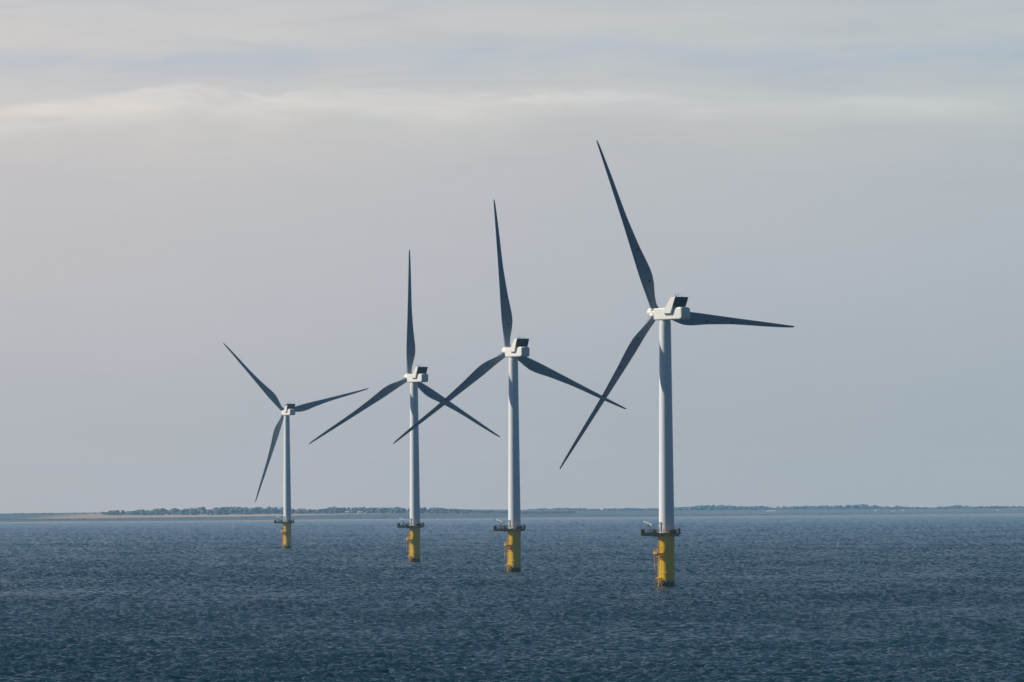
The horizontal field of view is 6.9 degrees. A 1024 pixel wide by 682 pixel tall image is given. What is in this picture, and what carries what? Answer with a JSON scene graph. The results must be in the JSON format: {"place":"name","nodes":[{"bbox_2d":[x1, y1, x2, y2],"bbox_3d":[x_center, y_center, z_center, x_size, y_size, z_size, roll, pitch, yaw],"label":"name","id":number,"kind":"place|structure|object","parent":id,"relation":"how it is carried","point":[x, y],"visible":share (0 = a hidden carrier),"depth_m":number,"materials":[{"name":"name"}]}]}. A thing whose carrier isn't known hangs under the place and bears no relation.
{"place":"outdoors","nodes":[
{"label":"outdoors","id":0,"kind":"place"},
{"bbox_2d":[0,514,1023,681],"bbox_3d":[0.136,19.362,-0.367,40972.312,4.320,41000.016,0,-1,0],"label":"sea","id":1,"kind":"structure","parent":0,"point":[896,598],"depth_m":1716.16,"materials":[{"name":"liquid"}]},
{"bbox_2d":[223,343,368,548],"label":"wind turbine","id":2,"kind":"object","parent":1,"relation":"in","point":[286,412],"visible":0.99,"depth_m":4030.36,"materials":[{"name":"white metal"}]},
{"bbox_2d":[309,250,499,561],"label":"wind turbine","id":3,"kind":"object","parent":1,"relation":"in","point":[418,377],"visible":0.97,"depth_m":2994.21,"materials":[{"name":"white metal"}]},
{"bbox_2d":[393,199,625,571],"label":"wind turbine","id":4,"kind":"object","parent":1,"relation":"in","point":[517,351],"visible":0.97,"depth_m":2502.52,"materials":[{"name":"white metal"}]},
{"bbox_2d":[560,140,793,586],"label":"wind turbine","id":5,"kind":"object","parent":1,"relation":"in","point":[676,309],"visible":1,"depth_m":2015.24,"materials":[{"name":"white metal"}]},
{"bbox_2d":[0,508,1023,522],"bbox_3d":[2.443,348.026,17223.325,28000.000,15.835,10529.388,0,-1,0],"label":"land","id":6,"kind":"structure","parent":0,"point":[32,517],"depth_m":13974.55,"materials":[{"name":"grey"}]},
{"bbox_2d":[100,506,575,514],"bbox_3d":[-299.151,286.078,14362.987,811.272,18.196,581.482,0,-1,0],"label":"woodland","id":7,"kind":"object","parent":6,"relation":"on","point":[233,510],"visible":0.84,"depth_m":14179.27,"materials":[{"name":"green plant"}]},
{"bbox_2d":[1,512,1023,520],"bbox_3d":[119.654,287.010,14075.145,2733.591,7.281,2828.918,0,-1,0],"label":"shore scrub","id":8,"kind":"object","parent":6,"relation":"on","point":[407,516],"visible":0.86,"depth_m":13168.39,"materials":[{"name":"green plant"}]},
{"bbox_2d":[469,504,1023,510],"bbox_3d":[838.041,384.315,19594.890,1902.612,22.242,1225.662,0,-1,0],"label":"woodland","id":9,"kind":"object","parent":6,"relation":"on","point":[730,507],"visible":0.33,"depth_m":19207.28,"materials":[{"name":"green plant"}]},
{"bbox_2d":[0,0,1023,512],"label":"sky","id":10,"kind":"structure","parent":0,"point":[181,180],"materials":[{"name":"grey"}]}
]}

